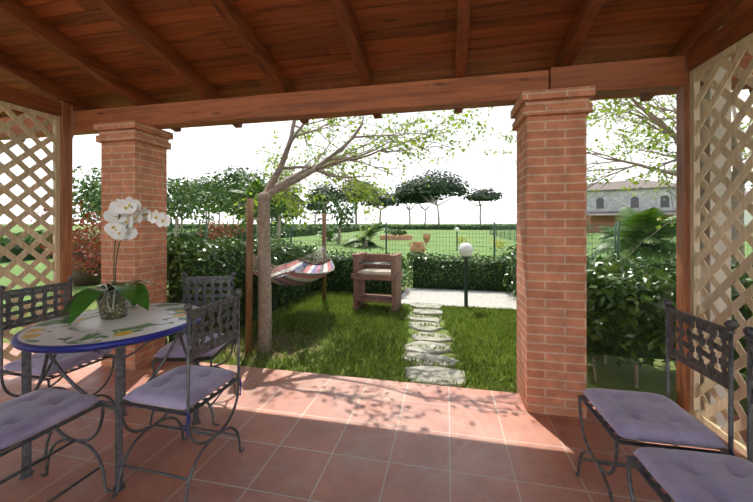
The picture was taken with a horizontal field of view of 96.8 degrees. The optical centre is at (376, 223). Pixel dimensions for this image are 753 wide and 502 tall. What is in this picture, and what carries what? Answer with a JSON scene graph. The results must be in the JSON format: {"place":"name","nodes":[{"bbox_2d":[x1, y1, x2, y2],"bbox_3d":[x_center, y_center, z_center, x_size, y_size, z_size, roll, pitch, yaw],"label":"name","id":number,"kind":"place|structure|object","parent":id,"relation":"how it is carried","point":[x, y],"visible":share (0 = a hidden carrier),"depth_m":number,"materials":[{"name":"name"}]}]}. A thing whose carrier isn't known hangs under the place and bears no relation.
{"place":"outdoors","nodes":[
{"label":"outdoors","id":0,"kind":"place"},
{"bbox_2d":[0,343,746,501],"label":"patio floor","id":1,"kind":"structure","parent":0,"point":[310,437],"depth_m":1.98,"materials":[{"name":"tile"}]},
{"bbox_2d":[0,322,111,501],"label":"chair","id":2,"kind":"object","parent":1,"relation":"on","point":[27,415],"visible":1,"depth_m":1.53,"materials":[{"name":"fabric"}]},
{"bbox_2d":[0,276,114,459],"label":"chair","id":3,"kind":"object","parent":1,"relation":"on","point":[67,361],"visible":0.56,"depth_m":2.12,"materials":[{"name":"metal"}]},
{"bbox_2d":[10,303,200,493],"bbox_3d":[-1.537,0.961,2.012,0.900,0.760,0.900,0,0,12],"label":"table","id":4,"kind":"object","parent":1,"relation":"on","point":[88,331],"visible":0.85,"depth_m":1.77,"materials":[{"name":"ceramic"}]},
{"bbox_2d":[62,196,173,324],"bbox_3d":[-1.602,0.226,2.118,0.603,0.776,0.547,0,0,44],"label":"orchid","id":5,"kind":"object","parent":4,"relation":"on","point":[114,299],"visible":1,"depth_m":2.02,"materials":[{"name":"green plant"}]},
{"bbox_2d":[93,121,172,369],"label":"pillar","id":6,"kind":"structure","parent":1,"relation":"on","point":[134,160],"depth_m":3.13,"materials":[{"name":"brick"}]},
{"bbox_2d":[110,288,244,501],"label":"chair","id":7,"kind":"object","parent":1,"relation":"on","point":[187,386],"visible":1,"depth_m":1.71,"materials":[{"name":"metal"}]},
{"bbox_2d":[145,272,239,427],"bbox_3d":[-1.292,0.859,2.406,0.470,0.964,0.426,0,0,-4],"label":"chair","id":8,"kind":"object","parent":1,"relation":"on","point":[177,352],"visible":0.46,"depth_m":2.59,"materials":[{"name":"metal"}]},
{"bbox_2d":[0,32,752,456],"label":"lattice panel","id":9,"kind":"object","parent":1,"relation":"on","point":[706,416],"visible":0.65,"depth_m":2.15,"materials":[{"name":"beige wood"}]},
{"bbox_2d":[58,54,697,419],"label":"screen posts","id":10,"kind":"object","parent":1,"relation":"on","point":[682,216],"visible":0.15,"depth_m":2.31,"materials":[{"name":"brown wood"}]},
{"bbox_2d":[0,5,752,115],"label":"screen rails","id":11,"kind":"object","parent":10,"relation":"attached to","point":[733,31],"visible":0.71,"depth_m":2.13,"materials":[{"name":"brown wood"}]},
{"bbox_2d":[510,86,595,417],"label":"pillar","id":12,"kind":"structure","parent":1,"relation":"on","point":[549,126],"depth_m":2.34,"materials":[{"name":"brick"}]},
{"bbox_2d":[0,53,752,139],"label":"wooden beam","id":13,"kind":"structure","parent":12,"relation":"on","point":[664,74],"depth_m":2.69,"materials":[{"name":"brown wood"}]},
{"bbox_2d":[0,0,752,141],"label":"roof rafters","id":14,"kind":"object","parent":13,"relation":"on","point":[713,17],"visible":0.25,"depth_m":2.42,"materials":[{"name":"brown wood"}]},
{"bbox_2d":[3,88,747,139],"bbox_3d":[-0.685,-1.740,1.301,18.000,1.259,4.465,0,0,12],"label":"roof skin","id":15,"kind":"object","parent":14,"relation":"on","point":[399,112],"depth_m":3.36,"materials":[{"name":"brown wood"}]},
{"bbox_2d":[0,0,752,117],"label":"roof boarding","id":16,"kind":"object","parent":14,"relation":"on","point":[306,46],"visible":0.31,"depth_m":2.47,"materials":[{"name":"brown wood"}]},
{"bbox_2d":[575,299,737,501],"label":"chair","id":17,"kind":"object","parent":1,"relation":"on","point":[644,416],"visible":0.92,"depth_m":1.44,"materials":[{"name":"fabric"}]},
{"bbox_2d":[625,326,752,501],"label":"chair","id":18,"kind":"object","parent":1,"relation":"on","point":[685,476],"visible":1,"depth_m":1.15,"materials":[{"name":"fabric"}]},
{"bbox_2d":[3,280,746,414],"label":"lawn ground","id":19,"kind":"structure","parent":0,"point":[611,375],"depth_m":3.27,"materials":[{"name":"green plant"}]},
{"bbox_2d":[95,233,289,279],"bbox_3d":[-4.723,0.797,8.300,5.490,1.201,1.155,0,0,12],"label":"hedge","id":20,"kind":"object","parent":19,"relation":"on","point":[281,244],"depth_m":8.06,"materials":[{"name":"green plant"}]},
{"bbox_2d":[165,223,320,344],"bbox_3d":[-1.813,0.697,5.113,0.926,1.401,3.602,0,0,12],"label":"hedge","id":21,"kind":"object","parent":19,"relation":"on","point":[200,250],"depth_m":4.06,"materials":[{"name":"green plant"}]},
{"bbox_2d":[253,213,334,299],"bbox_3d":[-1.124,0.621,4.730,1.016,1.600,2.512,0,0,12],"label":"hammock","id":22,"kind":"object","parent":19,"relation":"on","point":[299,271],"visible":0.85,"depth_m":5.18,"materials":[{"name":"fabric"}]},
{"bbox_2d":[181,290,517,392],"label":"lawn grass","id":23,"kind":"structure","parent":19,"relation":"on","point":[305,313],"depth_m":3.87,"materials":[{"name":"green plant"}]},
{"bbox_2d":[300,242,410,293],"bbox_3d":[-0.552,0.898,6.891,2.579,1.026,1.119,0,0,12],"label":"hedge","id":24,"kind":"object","parent":19,"relation":"on","point":[383,289],"depth_m":6.63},
{"bbox_2d":[224,107,493,355],"bbox_3d":[-0.312,-1.141,4.770,3.752,5.088,2.993,0,0,12],"label":"tree","id":25,"kind":"object","parent":19,"relation":"on","point":[264,199],"depth_m":4.13,"materials":[{"name":"green plant"}]},
{"bbox_2d":[351,252,402,312],"bbox_3d":[0.018,0.928,5.375,0.720,0.885,0.520,0,0,16],"label":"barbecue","id":26,"kind":"object","parent":19,"relation":"on","point":[381,267],"visible":0.96,"depth_m":5.27,"materials":[{"name":"stone"}]},
{"bbox_2d":[401,302,466,387],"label":"path stepping stones","id":27,"kind":"object","parent":19,"relation":"on","point":[430,372],"visible":0.69,"depth_m":3.49,"materials":[{"name":"white stone"}]},
{"bbox_2d":[401,288,516,309],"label":"concrete path","id":28,"kind":"structure","parent":19,"relation":"on","point":[480,299],"depth_m":6.09,"materials":[{"name":"white concrete"}]},
{"bbox_2d":[459,243,472,306],"bbox_3d":[1.436,0.840,5.363,0.230,1.062,0.230,0,0,12],"label":"garden lamp","id":29,"kind":"object","parent":19,"relation":"on","point":[465,250],"visible":0.96,"depth_m":5.33,"materials":[{"name":"grey"}]},
{"bbox_2d":[499,240,617,299],"bbox_3d":[2.568,0.804,5.017,1.064,1.184,3.427,0,0,12],"label":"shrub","id":30,"kind":"object","parent":19,"relation":"on","point":[599,262],"depth_m":6.08,"materials":[{"name":"green plant"}]},
{"bbox_2d":[403,245,752,290],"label":"hedge","id":31,"kind":"object","parent":19,"relation":"on","point":[411,256],"depth_m":6.88,"materials":[{"name":"green plant"}]},
{"bbox_2d":[471,90,752,272],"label":"tree","id":32,"kind":"object","parent":19,"relation":"on","point":[735,202],"depth_m":4.39,"materials":[{"name":"green plant"}]},
{"bbox_2d":[587,242,752,389],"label":"hedge","id":33,"kind":"object","parent":19,"relation":"on","point":[616,278],"depth_m":2.69,"materials":[{"name":"green plant"}]},
{"bbox_2d":[0,224,751,308],"bbox_3d":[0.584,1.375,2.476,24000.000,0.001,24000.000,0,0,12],"label":"field ground","id":34,"kind":"structure","parent":0,"point":[476,238],"depth_m":21.73,"materials":[{"name":"green plant"}]},
{"bbox_2d":[0,224,367,261],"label":"distant hedge","id":35,"kind":"object","parent":34,"relation":"on","point":[28,238],"depth_m":21.06,"materials":[{"name":"green plant"}]},
{"bbox_2d":[100,211,340,244],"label":"tree trunks","id":36,"kind":"object","parent":34,"relation":"on","point":[279,222],"visible":0.19,"depth_m":21.47,"materials":[{"name":"brown plant"}]},
{"bbox_2d":[167,223,513,229],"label":"distant hedge","id":37,"kind":"object","parent":34,"relation":"on","point":[446,226],"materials":[{"name":"green plant"}]},
{"bbox_2d":[205,194,482,224],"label":"tree trunks","id":38,"kind":"object","parent":34,"relation":"on","point":[434,203],"visible":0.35,"depth_m":90.45,"materials":[{"name":"brown plant"}]},
{"bbox_2d":[178,169,634,210],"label":"pine crowns","id":39,"kind":"object","parent":38,"relation":"on","point":[412,191],"visible":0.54,"depth_m":85.14,"materials":[{"name":"green plant"}]},
{"bbox_2d":[27,162,752,284],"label":"trees","id":40,"kind":"object","parent":34,"relation":"on","point":[221,197],"visible":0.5,"depth_m":20.09,"materials":[{"name":"green plant"}]},
{"bbox_2d":[380,235,411,239],"bbox_3d":[1.662,1.201,28.511,2.800,0.340,2.800,0,0,12],"label":"brick ring","id":41,"kind":"object","parent":34,"relation":"on","point":[402,237],"visible":0.79,"depth_m":27.36,"materials":[{"name":"orange brick"}]},
{"bbox_2d":[384,229,406,235],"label":"flower bed plants","id":42,"kind":"object","parent":41,"relation":"on","point":[401,233],"visible":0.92,"depth_m":28.21,"materials":[{"name":"green plant"}]},
{"bbox_2d":[409,242,426,257],"bbox_3d":[1.577,1.041,12.792,0.589,0.660,0.589,0,0,-33],"label":"flower pot","id":43,"kind":"object","parent":34,"relation":"on","point":[415,247],"visible":0.67,"depth_m":12.60,"materials":[{"name":"ceramic"}]},
{"bbox_2d":[422,234,430,242],"bbox_3d":[3.588,1.061,23.917,0.553,0.620,0.553,0,0,-33],"label":"urn","id":44,"kind":"object","parent":34,"relation":"on","point":[426,237],"visible":0.81,"depth_m":23.74,"materials":[{"name":"ceramic"}]},
{"bbox_2d":[455,227,458,249],"bbox_3d":[4.089,0.785,16.965,0.230,1.172,0.230,0,0,12],"label":"garden lamp","id":45,"kind":"object","parent":34,"relation":"on","point":[456,229],"visible":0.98,"depth_m":16.94,"materials":[{"name":"grey glass"}]},
{"bbox_2d":[167,222,752,278],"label":"fence","id":46,"kind":"object","parent":34,"relation":"on","point":[618,229],"visible":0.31,"depth_m":8.07,"materials":[{"name":"green metal"}]},
{"bbox_2d":[490,222,615,263],"bbox_3d":[10.514,0.671,25.413,0.038,1.400,31.022,0,0,12],"label":"fence","id":47,"kind":"object","parent":34,"relation":"on","point":[515,233],"visible":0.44,"depth_m":11.94,"materials":[{"name":"green metal"}]},
{"bbox_2d":[0,89,752,223],"bbox_3d":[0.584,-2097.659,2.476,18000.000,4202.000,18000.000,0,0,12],"label":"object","id":48,"kind":"structure","parent":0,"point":[194,152],"depth_m":3947.02,"materials":[{"name":"white"}]},
{"bbox_2d":[587,188,675,211],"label":"house walls","id":49,"kind":"structure","parent":0,"point":[614,200],"depth_m":46.70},
{"bbox_2d":[587,195,673,232],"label":"house openings","id":50,"kind":"object","parent":49,"relation":"in","point":[597,221],"visible":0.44,"depth_m":47.87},
{"bbox_2d":[587,180,675,215],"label":"house roof","id":51,"kind":"structure","parent":49,"relation":"on","point":[616,185],"depth_m":47.28,"materials":[{"name":"tile"}]},
{"bbox_2d":[700,26,730,427],"bbox_3d":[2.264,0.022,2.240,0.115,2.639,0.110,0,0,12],"label":"lattice screen","id":52,"kind":"object","parent":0,"point":[720,218],"visible":0.07,"depth_m":2.19,"materials":[{"name":"beige wood"}]},
{"bbox_2d":[744,209,752,226],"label":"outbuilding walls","id":53,"kind":"structure","parent":0,"point":[748,217],"depth_m":27.71,"materials":[{"name":"white paint"}]}
]}

